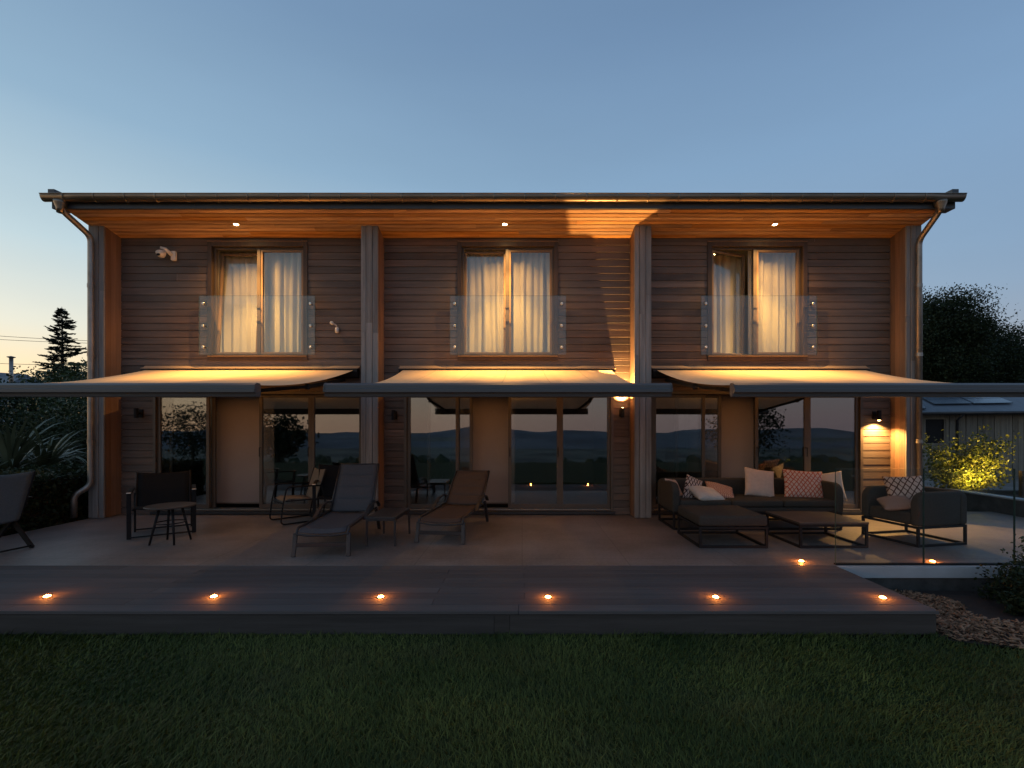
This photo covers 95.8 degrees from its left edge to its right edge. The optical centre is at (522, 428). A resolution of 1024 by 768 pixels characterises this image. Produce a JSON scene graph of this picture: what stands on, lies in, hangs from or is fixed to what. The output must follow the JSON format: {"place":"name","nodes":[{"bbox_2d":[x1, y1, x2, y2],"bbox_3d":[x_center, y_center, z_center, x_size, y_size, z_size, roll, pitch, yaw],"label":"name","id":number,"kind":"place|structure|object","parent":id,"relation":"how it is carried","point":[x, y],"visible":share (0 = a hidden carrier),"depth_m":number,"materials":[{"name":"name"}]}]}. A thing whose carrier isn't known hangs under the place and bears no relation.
{"place":"outdoors","nodes":[
{"label":"outdoors","id":0,"kind":"place"},
{"bbox_2d":[4,336,86,340],"bbox_3d":[-41.109,-7.577,37.998,16.638,1.042,0.033,0,0,0],"label":"overhead wire","id":1,"kind":"object","parent":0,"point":[43,338],"visible":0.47,"depth_m":37.99,"materials":[{"name":"black metal"}]},
{"bbox_2d":[39,189,966,517],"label":"house","id":2,"kind":"structure","parent":0,"point":[383,281],"depth_m":8.14,"materials":[{"name":"wood"}]},
{"bbox_2d":[134,408,142,417],"bbox_3d":[-6.690,-0.263,8.064,0.070,0.170,0.146,0,0,0],"label":"wall lamp","id":3,"kind":"object","parent":2,"relation":"attached to","point":[138,412],"visible":1,"depth_m":8.03,"materials":[{"name":"black metal"}]},
{"bbox_2d":[155,246,176,260],"bbox_3d":[-6.169,-3.038,8.024,0.294,0.210,0.150,0,0,-30],"label":"security camera","id":4,"kind":"object","parent":2,"relation":"attached to","point":[163,252],"visible":1,"depth_m":8.01,"materials":[{"name":"white plastic"}]},
{"bbox_2d":[0,366,359,396],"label":"awning","id":5,"kind":"object","parent":2,"relation":"attached to","point":[196,381],"visible":0.99,"depth_m":6.05,"materials":[{"name":"beige fabric"}]},
{"bbox_2d":[220,252,256,351],"bbox_3d":[-5.207,-2.237,8.472,1.165,1.955,0.108,0,0,0],"label":"curtain","id":6,"kind":"object","parent":2,"relation":"hanging from","point":[239,321],"visible":0.45,"depth_m":8.49,"materials":[{"name":"beige fabric"}]},
{"bbox_2d":[211,397,273,503],"bbox_3d":[-5.130,0.351,8.470,1.187,2.062,0.020,0,0,0],"label":"panel","id":7,"kind":"object","parent":2,"relation":"attached to","point":[237,450],"visible":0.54,"depth_m":8.47,"materials":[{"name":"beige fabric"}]},
{"bbox_2d":[150,391,360,513],"bbox_3d":[-4.636,0.429,8.225,3.763,2.158,0.250,0,0,0],"label":"sliding door","id":8,"kind":"structure","parent":2,"relation":"in","point":[208,507],"depth_m":8.18,"materials":[{"name":"brown wood"}]},
{"bbox_2d":[207,241,307,359],"bbox_3d":[-4.647,-2.240,8.249,1.758,2.093,0.298,0,0,0],"label":"window","id":9,"kind":"structure","parent":2,"relation":"in","point":[214,318],"depth_m":8.18,"materials":[{"name":"brown wood"}]},
{"bbox_2d":[264,253,300,351],"bbox_3d":[-4.243,-2.237,8.369,0.911,1.955,0.092,0,0,0],"label":"curtain","id":10,"kind":"object","parent":2,"relation":"hanging from","point":[282,302],"visible":0.73,"depth_m":8.38,"materials":[{"name":"beige fabric"}]},
{"bbox_2d":[330,321,338,332],"bbox_3d":[-3.268,-1.760,8.061,0.071,0.190,0.170,0,0,37],"label":"motion sensor","id":11,"kind":"object","parent":2,"relation":"attached to","point":[336,327],"visible":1,"depth_m":8.07,"materials":[{"name":"white plastic"}]},
{"bbox_2d":[391,410,396,419],"bbox_3d":[-2.230,-0.230,8.064,0.070,0.170,0.146,0,0,0],"label":"wall lamp","id":12,"kind":"object","parent":2,"relation":"attached to","point":[393,414],"visible":1,"depth_m":8.00,"materials":[{"name":"black metal"}]},
{"bbox_2d":[450,397,514,503],"bbox_3d":[-0.724,0.351,8.470,1.177,2.062,0.020,0,0,0],"label":"roller blind","id":13,"kind":"object","parent":2,"relation":"attached to","point":[490,434],"visible":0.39,"depth_m":8.47,"materials":[{"name":"beige fabric"}]},
{"bbox_2d":[464,251,504,351],"bbox_3d":[-0.713,-2.237,8.412,0.976,1.955,0.107,0,0,0],"label":"curtain","id":14,"kind":"object","parent":2,"relation":"hanging from","point":[485,306],"visible":0.7,"depth_m":8.43,"materials":[{"name":"beige fabric"}]},
{"bbox_2d":[323,366,672,396],"bbox_3d":[-0.260,-0.720,6.545,3.780,0.759,3.182,0,0,0],"label":"awning","id":15,"kind":"object","parent":2,"relation":"attached to","point":[506,381],"visible":1,"depth_m":5.00,"materials":[{"name":"beige fabric"}]},
{"bbox_2d":[457,241,557,359],"bbox_3d":[-0.251,-2.240,8.214,1.770,2.093,0.227,0,0,0],"label":"window","id":16,"kind":"structure","parent":2,"relation":"in","point":[551,247],"depth_m":8.18,"materials":[{"name":"brown wood"}]},
{"bbox_2d":[404,397,614,513],"bbox_3d":[-0.235,0.429,8.225,3.730,2.158,0.250,0,0,0],"label":"sliding door","id":17,"kind":"structure","parent":2,"relation":"in","point":[559,508],"depth_m":8.18,"materials":[{"name":"brown wood"}]},
{"bbox_2d":[505,251,549,351],"bbox_3d":[0.176,-2.237,8.370,0.962,1.955,0.100,0,0,0],"label":"curtain","id":18,"kind":"object","parent":2,"relation":"hanging from","point":[530,302],"visible":0.6,"depth_m":8.38,"materials":[{"name":"beige fabric"}]},
{"bbox_2d":[619,407,624,417],"bbox_3d":[1.742,-0.274,8.064,0.070,0.174,0.146,0,0,0],"label":"wall lamp","id":19,"kind":"object","parent":2,"relation":"attached to","point":[622,412],"visible":1,"depth_m":8.01,"materials":[{"name":"brown metal"}]},
{"bbox_2d":[688,395,752,477],"bbox_3d":[3.635,0.351,8.470,1.191,2.062,0.020,0,0,0],"label":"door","id":20,"kind":"structure","parent":2,"relation":"attached to","point":[736,435],"depth_m":8.47,"materials":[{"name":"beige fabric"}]},
{"bbox_2d":[714,255,744,353],"bbox_3d":[3.717,-2.237,8.602,0.872,1.955,0.107,0,0,0],"label":"curtain","id":21,"kind":"object","parent":2,"relation":"hanging from","point":[727,303],"visible":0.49,"depth_m":8.62,"materials":[{"name":"beige fabric"}]},
{"bbox_2d":[651,391,862,513],"bbox_3d":[4.131,0.429,8.225,3.778,2.158,0.250,0,0,0],"label":"sliding door","id":22,"kind":"structure","parent":2,"relation":"in","point":[857,402],"depth_m":8.18,"materials":[{"name":"brown wood"}]},
{"bbox_2d":[707,241,807,359],"bbox_3d":[4.131,-2.240,8.291,1.755,2.093,0.382,0,0,0],"label":"window","id":23,"kind":"structure","parent":2,"relation":"in","point":[800,248],"depth_m":8.18,"materials":[{"name":"brown wood"}]},
{"bbox_2d":[748,251,794,353],"bbox_3d":[4.656,-2.237,8.370,1.152,1.955,0.100,0,0,0],"label":"curtain","id":24,"kind":"object","parent":2,"relation":"hanging from","point":[776,302],"visible":0.54,"depth_m":8.38,"materials":[{"name":"beige fabric"}]},
{"bbox_2d":[651,366,1023,396],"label":"awning","id":25,"kind":"object","parent":2,"relation":"attached to","point":[803,381],"visible":0.99,"depth_m":5.80,"materials":[{"name":"beige fabric"}]},
{"bbox_2d":[872,410,881,420],"bbox_3d":[6.188,-0.220,8.064,0.070,0.181,0.146,0,0,0],"label":"wall lamp","id":26,"kind":"object","parent":2,"relation":"attached to","point":[877,414],"visible":1,"depth_m":8.02,"materials":[{"name":"brown metal"}]},
{"bbox_2d":[0,463,1023,767],"bbox_3d":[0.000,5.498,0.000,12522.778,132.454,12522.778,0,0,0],"label":"ground","id":27,"kind":"structure","parent":0,"point":[442,715],"depth_m":2.96,"materials":[{"name":"green plant"}]},
{"bbox_2d":[0,356,35,422],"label":"neighbour house","id":28,"kind":"structure","parent":27,"relation":"on","point":[3,376],"depth_m":35.55,"materials":[{"name":"grey"}]},
{"bbox_2d":[0,397,69,469],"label":"shrub","id":29,"kind":"object","parent":27,"relation":"on","point":[19,413],"visible":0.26,"depth_m":12.54,"materials":[{"name":"green plant"}]},
{"bbox_2d":[0,373,83,465],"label":"tree","id":30,"kind":"object","parent":27,"relation":"on","point":[4,402],"visible":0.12,"depth_m":17.19,"materials":[{"name":"green plant"}]},
{"bbox_2d":[2,368,85,457],"bbox_3d":[-19.494,-0.269,18.971,2.980,4.333,3.123,0,0,0],"label":"tree","id":31,"kind":"object","parent":27,"relation":"on","point":[43,379],"visible":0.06,"depth_m":18.80,"materials":[{"name":"green plant"}]},
{"bbox_2d":[0,460,88,536],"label":"hedge","id":32,"kind":"object","parent":27,"relation":"on","point":[54,487],"visible":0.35,"depth_m":7.43,"materials":[{"name":"green plant"}]},
{"bbox_2d":[0,409,86,468],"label":"strap plant","id":33,"kind":"object","parent":32,"relation":"on","point":[13,453],"visible":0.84,"depth_m":8.79,"materials":[{"name":"green plant"}]},
{"bbox_2d":[0,422,86,465],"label":"strap plant","id":34,"kind":"object","parent":32,"relation":"on","point":[40,447],"visible":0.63,"depth_m":9.50,"materials":[{"name":"green plant"}]},
{"bbox_2d":[2,397,86,462],"bbox_3d":[-14.414,0.406,14.560,3.434,3.435,3.353,0,0,0],"label":"shrub","id":35,"kind":"object","parent":27,"relation":"on","point":[56,400],"visible":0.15,"depth_m":14.11,"materials":[{"name":"green plant"}]},
{"bbox_2d":[3,419,86,466],"bbox_3d":[-13.654,0.878,13.091,2.792,2.312,2.635,0,0,0],"label":"shrub","id":36,"kind":"object","parent":27,"relation":"on","point":[56,436],"visible":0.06,"depth_m":12.96,"materials":[{"name":"green plant"}]},
{"bbox_2d":[7,363,84,412],"bbox_3d":[-23.789,-0.740,23.983,4.066,5.174,4.044,0,0,0],"label":"tree","id":37,"kind":"object","parent":27,"relation":"on","point":[54,369],"visible":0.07,"depth_m":23.46,"materials":[{"name":"green plant"}]},
{"bbox_2d":[9,403,86,469],"bbox_3d":[-12.098,0.628,12.624,2.559,2.598,2.574,0,0,0],"label":"shrub","id":38,"kind":"object","parent":27,"relation":"on","point":[77,422],"visible":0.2,"depth_m":12.16,"materials":[{"name":"green plant"}]},
{"bbox_2d":[31,358,86,418],"bbox_3d":[-19.812,-0.665,21.013,3.382,5.084,3.332,0,0,0],"label":"tree","id":39,"kind":"object","parent":27,"relation":"on","point":[77,373],"visible":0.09,"depth_m":20.67,"materials":[{"name":"green plant"}]},
{"bbox_2d":[32,307,86,408],"bbox_3d":[-25.217,-2.502,26.082,4.647,8.656,4.219,0,0,0],"label":"conifer","id":40,"kind":"object","parent":27,"relation":"on","point":[63,342],"visible":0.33,"depth_m":25.83,"materials":[{"name":"green plant"}]},
{"bbox_2d":[0,566,938,634],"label":"deck","id":41,"kind":"structure","parent":27,"relation":"on","point":[422,600],"depth_m":4.06,"materials":[{"name":"grey"}]},
{"bbox_2d":[0,512,1023,565],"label":"terrace","id":42,"kind":"structure","parent":27,"relation":"on","point":[495,540],"depth_m":6.05,"materials":[{"name":"ceramic"}]},
{"bbox_2d":[0,471,35,552],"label":"sling chair","id":43,"kind":"object","parent":42,"relation":"on","point":[15,489],"visible":0.97,"depth_m":5.74,"materials":[{"name":"grey fabric"}]},
{"bbox_2d":[126,470,195,539],"bbox_3d":[-5.250,1.088,6.775,0.781,0.868,0.747,0,0,-36],"label":"sling chair","id":44,"kind":"object","parent":42,"relation":"on","point":[153,488],"visible":0.79,"depth_m":6.90,"materials":[{"name":"black fabric"}]},
{"bbox_2d":[143,502,196,545],"bbox_3d":[-4.681,1.272,6.165,0.570,0.501,0.570,0,0,-12],"label":"round table","id":45,"kind":"object","parent":42,"relation":"on","point":[169,506],"visible":1,"depth_m":6.07,"materials":[{"name":"wood"}]},
{"bbox_2d":[269,467,326,524],"bbox_3d":[-3.701,1.098,7.659,0.564,0.843,0.724,0,0,45],"label":"cantilever chair","id":46,"kind":"object","parent":42,"relation":"on","point":[315,474],"visible":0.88,"depth_m":7.69,"materials":[{"name":"black metal"}]},
{"bbox_2d":[312,463,358,517],"bbox_3d":[-3.078,1.068,7.684,0.693,0.907,0.748,0,0,-20],"label":"sling chair","id":47,"kind":"object","parent":42,"relation":"on","point":[329,479],"visible":0.38,"depth_m":7.82,"materials":[{"name":"black fabric"}]},
{"bbox_2d":[291,463,380,556],"bbox_3d":[-2.433,1.032,6.281,0.710,0.986,1.630,0,0,-4],"label":"sun lounger","id":48,"kind":"object","parent":42,"relation":"on","point":[355,490],"visible":1,"depth_m":6.68,"materials":[{"name":"grey fabric"}]},
{"bbox_2d":[365,508,410,545],"bbox_3d":[-1.816,1.333,6.318,0.400,0.375,0.730,0,0,1],"label":"side table","id":49,"kind":"object","parent":42,"relation":"on","point":[388,514],"visible":1,"depth_m":6.10,"materials":[{"name":"metal"}]},
{"bbox_2d":[414,470,489,543],"bbox_3d":[-0.964,1.120,6.991,0.710,0.809,1.824,0,0,8],"label":"sun lounger","id":50,"kind":"object","parent":42,"relation":"on","point":[466,495],"visible":1,"depth_m":7.25,"materials":[{"name":"brown fabric"}]},
{"bbox_2d":[677,505,767,547],"bbox_3d":[2.682,1.315,6.282,0.872,0.410,0.836,0,0,0],"label":"ottoman","id":51,"kind":"object","parent":42,"relation":"on","point":[717,515],"visible":1,"depth_m":5.93,"materials":[{"name":"grey fabric"}]},
{"bbox_2d":[658,478,842,529],"bbox_3d":[3.522,1.170,7.300,2.555,0.700,0.800,0,0,0],"label":"sofa","id":52,"kind":"object","parent":42,"relation":"on","point":[670,499],"visible":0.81,"depth_m":6.93,"materials":[{"name":"grey fabric"}]},
{"bbox_2d":[665,478,682,495],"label":"cushion","id":53,"kind":"object","parent":52,"relation":"on","point":[680,491],"visible":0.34,"depth_m":7.43,"materials":[{"name":"pink fabric"}]},
{"bbox_2d":[683,474,702,497],"bbox_3d":[2.684,0.956,7.280,0.300,0.420,0.116,24,-27,-7],"label":"cushion","id":54,"kind":"object","parent":52,"relation":"on","point":[690,481],"visible":0.59,"depth_m":7.25,"materials":[{"name":"fabric"}]},
{"bbox_2d":[688,486,724,500],"bbox_3d":[2.822,1.006,7.100,0.460,0.148,0.400,6,19,-12],"label":"cushion","id":55,"kind":"object","parent":52,"relation":"on","point":[702,493],"visible":0.91,"depth_m":6.99,"materials":[{"name":"white fabric"}]},
{"bbox_2d":[705,481,733,497],"bbox_3d":[3.137,0.998,7.340,0.440,0.127,0.400,14,28,10],"label":"cushion","id":56,"kind":"object","parent":52,"relation":"on","point":[724,491],"visible":0.63,"depth_m":7.30,"materials":[{"name":"pink fabric"}]},
{"bbox_2d":[744,467,773,496],"bbox_3d":[3.794,0.878,7.400,0.500,0.470,0.127,9,-18,-2],"label":"cushion","id":57,"kind":"object","parent":52,"relation":"on","point":[759,482],"visible":0.98,"depth_m":7.35,"materials":[{"name":"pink fabric"}]},
{"bbox_2d":[782,469,823,497],"bbox_3d":[4.444,0.894,7.320,0.600,0.480,0.148,4,-19,8],"label":"cushion","id":58,"kind":"object","parent":52,"relation":"on","point":[802,484],"visible":0.93,"depth_m":7.27,"materials":[{"name":"red fabric"}]},
{"bbox_2d":[822,471,846,499],"bbox_3d":[4.890,0.940,7.420,0.460,0.480,0.127,-12,-27,33],"label":"cushion","id":59,"kind":"object","parent":52,"relation":"on","point":[830,477],"visible":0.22,"depth_m":7.36,"materials":[{"name":"white fabric"}]},
{"bbox_2d":[765,511,868,547],"bbox_3d":[3.949,1.357,6.264,0.886,0.326,0.808,0,0,-1],"label":"coffee table","id":60,"kind":"object","parent":42,"relation":"on","point":[824,519],"visible":0.94,"depth_m":6.06,"materials":[{"name":"metal"}]},
{"bbox_2d":[861,485,966,547],"bbox_3d":[5.347,1.170,6.353,0.800,0.700,0.800,0,0,-12],"label":"armchair","id":61,"kind":"object","parent":42,"relation":"on","point":[945,508],"visible":0.89,"depth_m":6.02,"materials":[{"name":"grey fabric"}]},
{"bbox_2d":[876,496,910,510],"bbox_3d":[5.007,1.000,6.200,0.360,0.127,0.300,-9,17,20],"label":"cushion","id":62,"kind":"object","parent":61,"relation":"on","point":[891,503],"visible":0.95,"depth_m":6.13,"materials":[{"name":"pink fabric"}]},
{"bbox_2d":[882,475,922,499],"bbox_3d":[5.314,0.858,6.420,0.460,0.420,0.127,-4,-28,22],"label":"cushion","id":63,"kind":"object","parent":61,"relation":"on","point":[910,487],"visible":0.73,"depth_m":6.40,"materials":[{"name":"multicoloured fabric"}]},
{"bbox_2d":[834,469,1019,564],"bbox_3d":[5.992,0.985,5.161,5.015,1.069,0.038,0,0,0],"label":"glass balustrade","id":64,"kind":"object","parent":42,"relation":"on","point":[923,563],"visible":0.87,"depth_m":5.16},
{"bbox_2d":[837,566,1023,590],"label":"retaining wall","id":65,"kind":"structure","parent":27,"relation":"on","point":[933,578],"depth_m":5.08,"materials":[{"name":"concrete"}]},
{"bbox_2d":[896,591,1023,647],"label":"mulch bed","id":66,"kind":"object","parent":27,"relation":"on","point":[975,603],"visible":0.33,"depth_m":4.51,"materials":[{"name":"wood"}]},
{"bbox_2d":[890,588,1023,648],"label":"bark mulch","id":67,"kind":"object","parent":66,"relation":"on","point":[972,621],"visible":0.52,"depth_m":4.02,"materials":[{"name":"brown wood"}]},
{"bbox_2d":[972,556,1023,600],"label":"shrub","id":68,"kind":"object","parent":66,"relation":"on","point":[996,585],"visible":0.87,"depth_m":4.69,"materials":[{"name":"green plant"}]},
{"bbox_2d":[993,588,1023,615],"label":"shrub","id":69,"kind":"object","parent":66,"relation":"on","point":[1014,602],"visible":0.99,"depth_m":4.33,"materials":[{"name":"green plant"}]},
{"bbox_2d":[1000,534,1023,588],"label":"shrub","id":70,"kind":"object","parent":66,"relation":"on","point":[1021,555],"visible":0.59,"depth_m":5.02,"materials":[{"name":"green plant"}]},
{"bbox_2d":[922,282,1019,382],"bbox_3d":[21.441,-2.803,23.948,5.827,9.300,5.442,0,0,0],"label":"tree","id":71,"kind":"object","parent":27,"relation":"on","point":[946,339],"visible":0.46,"depth_m":22.46,"materials":[{"name":"green plant"}]},
{"bbox_2d":[923,317,1023,382],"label":"tree","id":72,"kind":"object","parent":27,"relation":"on","point":[1014,359],"visible":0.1,"depth_m":23.35,"materials":[{"name":"green plant"}]},
{"bbox_2d":[944,488,1023,516],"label":"planter wall","id":73,"kind":"structure","parent":27,"relation":"on","point":[984,501],"depth_m":8.52,"materials":[{"name":"concrete"}]},
{"bbox_2d":[992,320,1023,381],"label":"tree","id":74,"kind":"object","parent":27,"relation":"on","point":[1018,334],"visible":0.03,"depth_m":26.12,"materials":[{"name":"green plant"}]},
{"bbox_2d":[997,494,1023,497],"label":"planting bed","id":75,"kind":"object","parent":27,"relation":"on","point":[1016,495],"depth_m":9.09,"materials":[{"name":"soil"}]},
{"bbox_2d":[922,424,1023,492],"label":"shrub","id":76,"kind":"object","parent":75,"relation":"on","point":[965,471],"visible":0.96,"depth_m":9.35,"materials":[{"name":"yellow plant"}]},
{"bbox_2d":[1019,471,1023,496],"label":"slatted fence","id":77,"kind":"object","parent":75,"relation":"on","point":[1021,483],"visible":1,"depth_m":8.93,"materials":[{"name":"brown wood"}]},
{"bbox_2d":[0,0,1023,376],"label":"sky","id":78,"kind":"structure","parent":0,"point":[97,96],"materials":[{"name":"blue"}]},
{"bbox_2d":[922,474,1018,489],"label":"yard","id":79,"kind":"structure","parent":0,"point":[1008,486],"depth_m":12.68,"materials":[{"name":"green plant"}]},
{"bbox_2d":[922,397,1023,476],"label":"shed","id":80,"kind":"structure","parent":79,"relation":"on","point":[950,417],"depth_m":15.06,"materials":[{"name":"wood"}]},
{"bbox_2d":[924,418,947,444],"bbox_3d":[13.724,0.100,15.368,0.630,0.880,0.050,0,0,20],"label":"window frame","id":81,"kind":"structure","parent":80,"relation":"in","point":[946,443],"depth_m":15.32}
]}

